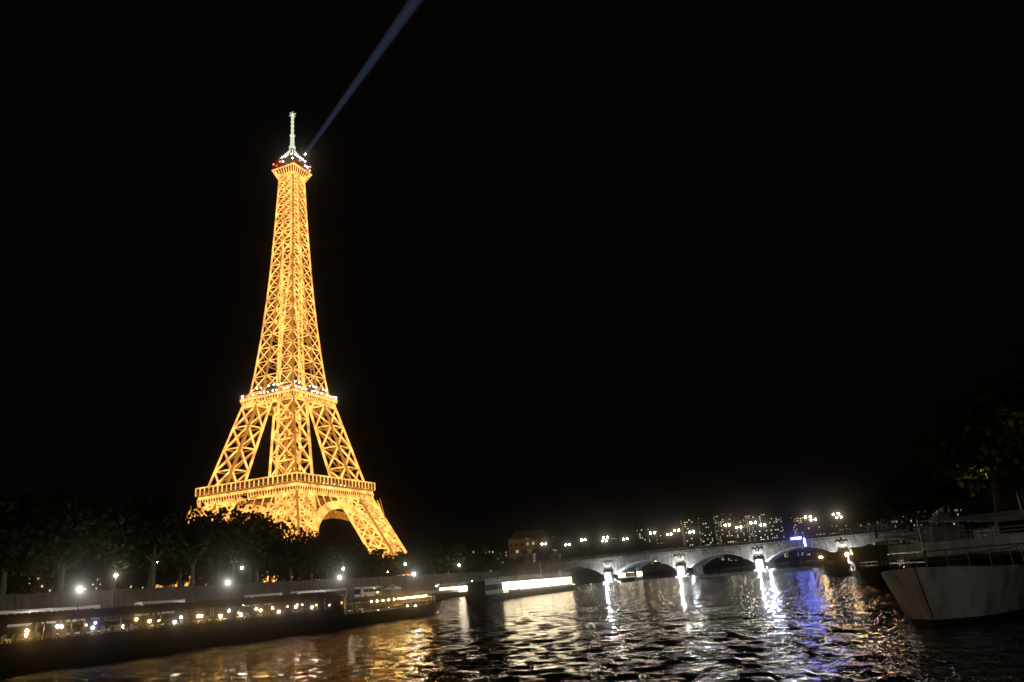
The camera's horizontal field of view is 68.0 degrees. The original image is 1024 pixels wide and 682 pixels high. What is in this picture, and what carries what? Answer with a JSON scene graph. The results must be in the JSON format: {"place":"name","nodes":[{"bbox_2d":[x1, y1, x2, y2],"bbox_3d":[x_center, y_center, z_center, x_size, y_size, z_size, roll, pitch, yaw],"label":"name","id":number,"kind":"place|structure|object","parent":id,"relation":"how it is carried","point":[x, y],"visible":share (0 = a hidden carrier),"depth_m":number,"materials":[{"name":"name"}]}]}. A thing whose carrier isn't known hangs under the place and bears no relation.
{"place":"outdoors","nodes":[
{"label":"outdoors","id":0,"kind":"place"},
{"bbox_2d":[47,605,100,625],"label":"coach","id":1,"kind":"object","parent":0,"point":[62,622],"visible":0.45,"depth_m":161.53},
{"bbox_2d":[134,599,184,617],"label":"coach","id":2,"kind":"object","parent":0,"point":[143,615],"visible":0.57,"depth_m":175.67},
{"bbox_2d":[244,593,281,606],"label":"coach","id":3,"kind":"object","parent":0,"point":[262,595],"visible":0.33,"depth_m":210.04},
{"bbox_2d":[324,588,346,597],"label":"coach","id":4,"kind":"object","parent":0,"point":[342,591],"visible":0.23,"depth_m":240.30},
{"bbox_2d":[352,586,381,597],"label":"coach","id":5,"kind":"object","parent":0,"point":[365,592],"visible":0.96,"depth_m":246.91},
{"bbox_2d":[0,558,793,634],"bbox_3d":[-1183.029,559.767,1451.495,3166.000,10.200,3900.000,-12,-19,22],"label":"quay","id":6,"kind":"structure","parent":0,"point":[131,597],"depth_m":216.66,"materials":[{"name":"stone"}]},
{"bbox_2d":[0,489,20,561],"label":"plane tree","id":7,"kind":"object","parent":6,"relation":"on","point":[10,517],"visible":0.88,"depth_m":153.47,"materials":[{"name":"green plant"}]},
{"bbox_2d":[0,569,29,594],"bbox_3d":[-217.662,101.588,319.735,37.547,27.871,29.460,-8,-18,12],"label":"bush","id":8,"kind":"object","parent":6,"relation":"on","point":[12,585],"visible":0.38,"depth_m":321.64,"materials":[{"name":"green plant"}]},
{"bbox_2d":[0,566,41,594],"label":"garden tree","id":9,"kind":"object","parent":6,"relation":"on","point":[23,581],"visible":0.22,"depth_m":355.71,"materials":[{"name":"green plant"}]},
{"bbox_2d":[1,568,41,594],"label":"housing","id":10,"kind":"object","parent":6,"relation":"on","point":[34,571],"visible":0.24,"depth_m":507.39,"materials":[{"name":"grey metal"}]},
{"bbox_2d":[0,485,49,582],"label":"plane tree","id":11,"kind":"object","parent":6,"relation":"on","point":[18,512],"visible":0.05,"depth_m":176.30,"materials":[{"name":"green plant"}]},
{"bbox_2d":[0,608,52,627],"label":"coach","id":12,"kind":"object","parent":6,"relation":"on","point":[25,611],"visible":0.48,"depth_m":148.76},
{"bbox_2d":[0,482,89,594],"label":"plane tree","id":13,"kind":"object","parent":6,"relation":"on","point":[17,548],"visible":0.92,"depth_m":162.60,"materials":[{"name":"green plant"}]},
{"bbox_2d":[4,478,133,591],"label":"plane tree","id":14,"kind":"object","parent":6,"relation":"on","point":[53,516],"visible":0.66,"depth_m":172.13,"materials":[{"name":"green plant"}]},
{"bbox_2d":[9,486,128,582],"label":"plane tree","id":15,"kind":"object","parent":6,"relation":"on","point":[53,568],"visible":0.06,"depth_m":187.84,"materials":[{"name":"green plant"}]},
{"bbox_2d":[39,564,102,591],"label":"garden tree","id":16,"kind":"object","parent":6,"relation":"on","point":[76,580],"visible":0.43,"depth_m":312.43,"materials":[{"name":"green plant"}]},
{"bbox_2d":[40,570,136,592],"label":"housing","id":17,"kind":"object","parent":6,"relation":"on","point":[91,587],"depth_m":582.26,"materials":[{"name":"grey metal"}]},
{"bbox_2d":[77,497,152,589],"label":"plane tree","id":18,"kind":"object","parent":6,"relation":"on","point":[107,578],"visible":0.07,"depth_m":196.07,"materials":[{"name":"green plant"}]},
{"bbox_2d":[87,560,145,588],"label":"garden tree","id":19,"kind":"object","parent":6,"relation":"on","point":[121,579],"visible":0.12,"depth_m":276.74,"materials":[{"name":"green plant"}]},
{"bbox_2d":[82,496,188,589],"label":"plane tree","id":20,"kind":"object","parent":6,"relation":"on","point":[114,555],"visible":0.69,"depth_m":184.84,"materials":[{"name":"green plant"}]},
{"bbox_2d":[102,494,183,587],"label":"plane tree","id":21,"kind":"object","parent":6,"relation":"on","point":[146,565],"visible":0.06,"depth_m":205.77,"materials":[{"name":"green plant"}]},
{"bbox_2d":[116,569,175,588],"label":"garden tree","id":22,"kind":"object","parent":6,"relation":"on","point":[145,581],"visible":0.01,"depth_m":307.40,"materials":[{"name":"green plant"}]},
{"bbox_2d":[108,490,228,587],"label":"plane tree","id":23,"kind":"object","parent":6,"relation":"on","point":[184,527],"visible":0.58,"depth_m":195.44,"materials":[{"name":"green plant"}]},
{"bbox_2d":[129,564,215,587],"bbox_3d":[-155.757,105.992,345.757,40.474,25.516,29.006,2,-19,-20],"label":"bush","id":24,"kind":"object","parent":6,"relation":"on","point":[159,584],"visible":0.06,"depth_m":340.32,"materials":[{"name":"green plant"}]},
{"bbox_2d":[131,505,228,586],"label":"plane tree","id":25,"kind":"object","parent":6,"relation":"on","point":[197,563],"visible":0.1,"depth_m":216.65,"materials":[{"name":"green plant"}]},
{"bbox_2d":[148,559,213,585],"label":"garden tree","id":26,"kind":"object","parent":6,"relation":"on","point":[170,573],"visible":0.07,"depth_m":252.67,"materials":[{"name":"green plant"}]},
{"bbox_2d":[171,570,223,585],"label":"housing","id":27,"kind":"object","parent":6,"relation":"on","point":[199,582],"depth_m":716.40,"materials":[{"name":"grey metal"}]},
{"bbox_2d":[159,496,247,585],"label":"plane tree","id":28,"kind":"object","parent":6,"relation":"on","point":[196,553],"visible":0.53,"depth_m":206.46,"materials":[{"name":"green plant"}]},
{"bbox_2d":[185,508,250,584],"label":"plane tree","id":29,"kind":"object","parent":6,"relation":"on","point":[219,562],"visible":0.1,"depth_m":228.91,"materials":[{"name":"green plant"}]},
{"bbox_2d":[202,564,247,584],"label":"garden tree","id":30,"kind":"object","parent":6,"relation":"on","point":[236,575],"visible":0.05,"depth_m":305.85,"materials":[{"name":"green plant"}]},
{"bbox_2d":[201,493,282,583],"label":"plane tree","id":31,"kind":"object","parent":6,"relation":"on","point":[257,527],"visible":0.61,"depth_m":219.23,"materials":[{"name":"green plant"}]},
{"bbox_2d":[215,562,284,582],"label":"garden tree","id":32,"kind":"object","parent":6,"relation":"on","point":[241,572],"visible":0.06,"depth_m":282.16,"materials":[{"name":"green plant"}]},
{"bbox_2d":[215,510,285,582],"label":"plane tree","id":33,"kind":"object","parent":6,"relation":"on","point":[249,579],"visible":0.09,"depth_m":242.75,"materials":[{"name":"green plant"}]},
{"bbox_2d":[221,514,303,582],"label":"plane tree","id":34,"kind":"object","parent":6,"relation":"on","point":[257,559],"visible":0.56,"depth_m":227.74,"materials":[{"name":"green plant"}]},
{"bbox_2d":[251,528,296,581],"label":"plane tree","id":35,"kind":"object","parent":6,"relation":"on","point":[268,572],"visible":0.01,"depth_m":247.95,"materials":[{"name":"green plant"}]},
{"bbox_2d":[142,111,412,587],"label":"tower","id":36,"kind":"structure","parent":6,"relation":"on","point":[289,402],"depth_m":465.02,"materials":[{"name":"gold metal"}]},
{"bbox_2d":[259,570,299,581],"bbox_3d":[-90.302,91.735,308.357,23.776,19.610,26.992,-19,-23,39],"label":"bush","id":37,"kind":"object","parent":6,"relation":"on","point":[281,578],"visible":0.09,"depth_m":302.11,"materials":[{"name":"green plant"}]},
{"bbox_2d":[260,531,323,580],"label":"plane tree","id":38,"kind":"object","parent":6,"relation":"on","point":[287,573],"visible":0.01,"depth_m":262.43,"materials":[{"name":"green plant"}]},
{"bbox_2d":[267,522,331,580],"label":"plane tree","id":39,"kind":"object","parent":6,"relation":"on","point":[298,561],"visible":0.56,"depth_m":240.97,"materials":[{"name":"green plant"}]},
{"bbox_2d":[289,590,323,594],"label":"coach","id":40,"kind":"object","parent":6,"relation":"on","point":[306,592],"visible":0.13,"depth_m":221.47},
{"bbox_2d":[284,530,347,579],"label":"plane tree","id":41,"kind":"object","parent":6,"relation":"on","point":[331,554],"visible":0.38,"depth_m":251.40,"materials":[{"name":"green plant"}]},
{"bbox_2d":[303,568,342,579],"bbox_3d":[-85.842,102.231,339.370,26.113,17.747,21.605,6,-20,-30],"label":"bush","id":42,"kind":"object","parent":6,"relation":"on","point":[331,573],"visible":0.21,"depth_m":336.85,"materials":[{"name":"green plant"}]},
{"bbox_2d":[315,538,336,578],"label":"plane tree","id":43,"kind":"object","parent":6,"relation":"on","point":[326,570],"visible":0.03,"depth_m":273.85,"materials":[{"name":"green plant"}]},
{"bbox_2d":[323,530,370,577],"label":"plane tree","id":44,"kind":"object","parent":6,"relation":"on","point":[354,553],"visible":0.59,"depth_m":264.55,"materials":[{"name":"green plant"}]},
{"bbox_2d":[346,571,375,577],"bbox_3d":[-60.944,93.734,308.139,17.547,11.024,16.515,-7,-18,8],"label":"bush","id":45,"kind":"object","parent":6,"relation":"on","point":[349,575],"visible":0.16,"depth_m":303.11,"materials":[{"name":"green plant"}]},
{"bbox_2d":[351,548,384,577],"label":"plane tree","id":46,"kind":"object","parent":6,"relation":"on","point":[369,565],"visible":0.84,"depth_m":273.28,"materials":[{"name":"green plant"}]},
{"bbox_2d":[353,548,402,576],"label":"plane tree","id":47,"kind":"object","parent":6,"relation":"on","point":[392,565],"visible":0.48,"depth_m":283.29,"materials":[{"name":"green plant"}]},
{"bbox_2d":[384,584,400,595],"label":"tent","id":48,"kind":"object","parent":6,"relation":"on","point":[395,589],"visible":0.87,"depth_m":256.47,"materials":[{"name":"white paint"}]},
{"bbox_2d":[388,549,419,575],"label":"plane tree","id":49,"kind":"object","parent":6,"relation":"on","point":[411,562],"visible":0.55,"depth_m":297.17,"materials":[{"name":"green plant"}]},
{"bbox_2d":[404,549,435,574],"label":"plane tree","id":50,"kind":"object","parent":6,"relation":"on","point":[425,564],"visible":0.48,"depth_m":307.97,"materials":[{"name":"green plant"}]},
{"bbox_2d":[412,569,440,574],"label":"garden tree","id":51,"kind":"object","parent":6,"relation":"on","point":[425,573],"visible":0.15,"depth_m":356.52,"materials":[{"name":"green plant"}]},
{"bbox_2d":[421,545,450,573],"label":"plane tree","id":52,"kind":"object","parent":6,"relation":"on","point":[441,559],"visible":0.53,"depth_m":316.38,"materials":[{"name":"green plant"}]},
{"bbox_2d":[430,546,466,572],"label":"plane tree","id":53,"kind":"object","parent":6,"relation":"on","point":[455,559],"visible":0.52,"depth_m":326.79,"materials":[{"name":"green plant"}]},
{"bbox_2d":[450,543,480,572],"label":"plane tree","id":54,"kind":"object","parent":6,"relation":"on","point":[470,561],"visible":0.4,"depth_m":339.34,"materials":[{"name":"green plant"}]},
{"bbox_2d":[25,154,923,635],"bbox_3d":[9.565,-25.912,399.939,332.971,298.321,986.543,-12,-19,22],"label":"lamps and lights","id":55,"kind":"object","parent":6,"relation":"on","point":[459,572],"visible":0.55,"depth_m":237.07,"materials":[{"name":"grey glowing light"}]},
{"bbox_2d":[450,545,499,572],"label":"housing","id":56,"kind":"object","parent":6,"relation":"on","point":[476,549],"visible":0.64,"depth_m":659.79,"materials":[{"name":"grey metal"}]},
{"bbox_2d":[476,545,504,571],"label":"plane tree","id":57,"kind":"object","parent":6,"relation":"on","point":[492,561],"visible":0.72,"depth_m":360.86,"materials":[{"name":"green plant"}]},
{"bbox_2d":[497,547,508,562],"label":"housing","id":58,"kind":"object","parent":6,"relation":"on","point":[504,552],"visible":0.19,"depth_m":702.24,"materials":[{"name":"grey metal"}]},
{"bbox_2d":[498,554,516,570],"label":"garden tree","id":59,"kind":"object","parent":6,"relation":"on","point":[507,564],"visible":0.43,"depth_m":444.77,"materials":[{"name":"green plant"}]},
{"bbox_2d":[509,549,539,565],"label":"plane tree","id":60,"kind":"object","parent":6,"relation":"on","point":[519,560],"visible":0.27,"depth_m":406.84,"materials":[{"name":"green plant"}]},
{"bbox_2d":[530,550,550,563],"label":"plane tree","id":61,"kind":"object","parent":6,"relation":"on","point":[543,557],"visible":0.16,"depth_m":420.26,"materials":[{"name":"green plant"}]},
{"bbox_2d":[531,534,564,555],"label":"tree","id":62,"kind":"object","parent":6,"relation":"on","point":[539,548],"visible":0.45,"depth_m":438.51,"materials":[{"name":"green plant"}]},
{"bbox_2d":[507,529,594,558],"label":"building","id":63,"kind":"structure","parent":6,"relation":"on","point":[519,542],"depth_m":532.58,"materials":[{"name":"brown metal"}]},
{"bbox_2d":[541,531,573,558],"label":"tree","id":64,"kind":"object","parent":6,"relation":"on","point":[560,545],"visible":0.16,"depth_m":454.93,"materials":[{"name":"green plant"}]},
{"bbox_2d":[556,536,578,558],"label":"tree","id":65,"kind":"object","parent":6,"relation":"on","point":[574,550],"visible":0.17,"depth_m":468.43,"materials":[{"name":"green plant"}]},
{"bbox_2d":[567,535,589,557],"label":"tree","id":66,"kind":"object","parent":6,"relation":"on","point":[580,549],"visible":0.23,"depth_m":481.31,"materials":[{"name":"green plant"}]},
{"bbox_2d":[571,538,592,556],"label":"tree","id":67,"kind":"object","parent":6,"relation":"on","point":[588,551],"visible":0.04,"depth_m":496.57,"materials":[{"name":"green plant"}]},
{"bbox_2d":[576,538,602,556],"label":"tree","id":68,"kind":"object","parent":6,"relation":"on","point":[594,548],"visible":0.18,"depth_m":507.52,"materials":[{"name":"green plant"}]},
{"bbox_2d":[583,537,610,554],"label":"tree","id":69,"kind":"object","parent":6,"relation":"on","point":[603,547],"visible":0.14,"depth_m":522.29,"materials":[{"name":"green plant"}]},
{"bbox_2d":[598,539,619,553],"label":"tree","id":70,"kind":"object","parent":6,"relation":"on","point":[612,550],"visible":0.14,"depth_m":549.55,"materials":[{"name":"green plant"}]},
{"bbox_2d":[601,536,623,554],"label":"tree","id":71,"kind":"object","parent":6,"relation":"on","point":[615,547],"visible":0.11,"depth_m":564.17,"materials":[{"name":"green plant"}]},
{"bbox_2d":[613,536,638,552],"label":"tree","id":72,"kind":"object","parent":6,"relation":"on","point":[630,549],"visible":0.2,"depth_m":590.77,"materials":[{"name":"green plant"}]},
{"bbox_2d":[618,541,642,551],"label":"tree","id":73,"kind":"object","parent":6,"relation":"on","point":[639,547],"visible":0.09,"depth_m":604.70,"materials":[{"name":"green plant"}]},
{"bbox_2d":[628,504,634,541],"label":"chimney","id":74,"kind":"object","parent":6,"relation":"on","point":[631,524],"visible":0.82,"depth_m":1441.74,"materials":[{"name":"grey concrete"}]},
{"bbox_2d":[636,527,652,563],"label":"building","id":75,"kind":"structure","parent":6,"relation":"on","point":[643,532],"depth_m":1422.44,"materials":[{"name":"grey concrete"}]},
{"bbox_2d":[656,532,666,563],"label":"building","id":76,"kind":"structure","parent":6,"relation":"on","point":[661,537],"depth_m":1558.61,"materials":[{"name":"grey concrete"}]},
{"bbox_2d":[680,517,697,546],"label":"building","id":77,"kind":"structure","parent":6,"relation":"on","point":[688,524],"depth_m":1360.58,"materials":[{"name":"grey concrete"}]},
{"bbox_2d":[697,515,715,561],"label":"building","id":78,"kind":"structure","parent":6,"relation":"on","point":[704,529],"depth_m":1449.46,"materials":[{"name":"grey concrete"}]},
{"bbox_2d":[713,512,737,560],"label":"high-rise buildings","id":79,"kind":"structure","parent":6,"relation":"on","point":[721,519],"depth_m":1374.59,"materials":[{"name":"grey concrete"}]},
{"bbox_2d":[733,518,747,559],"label":"building","id":80,"kind":"structure","parent":6,"relation":"on","point":[738,522],"depth_m":1572.07,"materials":[{"name":"grey concrete"}]},
{"bbox_2d":[744,513,769,540],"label":"building","id":81,"kind":"structure","parent":6,"relation":"on","point":[759,519],"depth_m":1377.74,"materials":[{"name":"grey concrete"}]},
{"bbox_2d":[767,516,788,557],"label":"building","id":82,"kind":"structure","parent":6,"relation":"on","point":[775,524],"depth_m":1459.31,"materials":[{"name":"grey concrete"}]},
{"bbox_2d":[0,558,1023,681],"bbox_3d":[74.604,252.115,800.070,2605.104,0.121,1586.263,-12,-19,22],"label":"river","id":83,"kind":"structure","parent":0,"point":[792,621],"depth_m":41.62,"materials":[{"name":"black liquid"}]},
{"bbox_2d":[1,625,33,640],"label":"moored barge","id":84,"kind":"object","parent":83,"relation":"on","point":[5,632],"visible":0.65,"depth_m":129.93,"materials":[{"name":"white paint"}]},
{"bbox_2d":[0,592,441,674],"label":"boat","id":85,"kind":"object","parent":83,"relation":"on","point":[36,650],"visible":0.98,"depth_m":67.00,"materials":[{"name":"black paint"}]},
{"bbox_2d":[153,599,360,623],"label":"moored barge","id":86,"kind":"object","parent":83,"relation":"on","point":[191,613],"visible":0.33,"depth_m":171.34,"materials":[{"name":"white paint"}]},
{"bbox_2d":[392,583,466,602],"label":"moored barge","id":87,"kind":"object","parent":83,"relation":"on","point":[442,594],"visible":0.57,"depth_m":253.62,"materials":[{"name":"white paint"}]},
{"bbox_2d":[439,579,494,597],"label":"boat","id":88,"kind":"object","parent":83,"relation":"on","point":[463,590],"visible":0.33,"depth_m":271.06,"materials":[{"name":"white paint"}]},
{"bbox_2d":[465,569,508,603],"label":"boat","id":89,"kind":"object","parent":83,"relation":"on","point":[484,591],"visible":0.88,"depth_m":155.78,"materials":[{"name":"white paint"}]},
{"bbox_2d":[485,571,575,598],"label":"sightseeing boat","id":90,"kind":"object","parent":83,"relation":"on","point":[554,581],"visible":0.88,"depth_m":188.28,"materials":[{"name":"white paint"}]},
{"bbox_2d":[618,567,642,582],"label":"sightseeing boat","id":91,"kind":"object","parent":83,"relation":"on","point":[623,578],"visible":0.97,"depth_m":306.07,"materials":[{"name":"white paint"}]},
{"bbox_2d":[821,541,850,572],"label":"house boat","id":92,"kind":"object","parent":83,"relation":"on","point":[835,561],"visible":0.85,"depth_m":162.43,"materials":[{"name":"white paint"}]},
{"bbox_2d":[849,526,903,583],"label":"house boat","id":93,"kind":"object","parent":83,"relation":"on","point":[871,563],"visible":0.7,"depth_m":90.65,"materials":[{"name":"black paint"}]},
{"bbox_2d":[881,492,1023,626],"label":"boat","id":94,"kind":"object","parent":83,"relation":"on","point":[971,581],"visible":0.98,"depth_m":34.47,"materials":[{"name":"paint"}]},
{"bbox_2d":[0,0,1023,588],"label":"sky","id":95,"kind":"structure","parent":0,"point":[575,263],"materials":[{"name":"black"}]},
{"bbox_2d":[791,514,815,555],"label":"high-rise buildings","id":96,"kind":"structure","parent":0,"point":[798,520],"depth_m":1405.91,"materials":[{"name":"grey concrete"}]},
{"bbox_2d":[900,526,996,544],"bbox_3d":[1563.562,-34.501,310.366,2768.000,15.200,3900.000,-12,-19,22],"label":"quay","id":97,"kind":"structure","parent":0,"point":[983,530],"depth_m":270.38,"materials":[{"name":"stone"}]},
{"bbox_2d":[498,506,993,582],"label":"bridge","id":98,"kind":"structure","parent":97,"relation":"on","point":[761,554],"depth_m":331.81,"materials":[{"name":"stone"}]},
{"bbox_2d":[798,518,850,553],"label":"building","id":99,"kind":"structure","parent":97,"relation":"on","point":[826,526],"depth_m":749.88,"materials":[{"name":"grey concrete"}]},
{"bbox_2d":[839,485,903,537],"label":"tree","id":100,"kind":"object","parent":97,"relation":"on","point":[862,516],"visible":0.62,"depth_m":263.56,"materials":[{"name":"green plant"}]},
{"bbox_2d":[850,504,966,545],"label":"building","id":101,"kind":"structure","parent":97,"relation":"on","point":[956,509],"depth_m":579.50,"materials":[{"name":"grey metal"}]},
{"bbox_2d":[879,436,989,522],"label":"tree","id":102,"kind":"object","parent":97,"relation":"on","point":[927,487],"visible":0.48,"depth_m":160.51,"materials":[{"name":"green plant"}]},
{"bbox_2d":[898,347,1023,476],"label":"tree","id":103,"kind":"object","parent":97,"relation":"on","point":[1018,451],"visible":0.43,"depth_m":116.61,"materials":[{"name":"green plant"}]},
{"bbox_2d":[906,377,1023,511],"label":"tree","id":104,"kind":"object","parent":97,"relation":"on","point":[965,466],"visible":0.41,"depth_m":125.68,"materials":[{"name":"green plant"}]},
{"bbox_2d":[928,429,1023,503],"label":"tree","id":105,"kind":"object","parent":97,"relation":"on","point":[1021,476],"visible":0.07,"depth_m":143.58,"materials":[{"name":"green plant"}]},
{"bbox_2d":[929,335,1023,461],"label":"tree","id":106,"kind":"object","parent":97,"relation":"on","point":[1017,406],"visible":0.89,"depth_m":108.84,"materials":[{"name":"green plant"}]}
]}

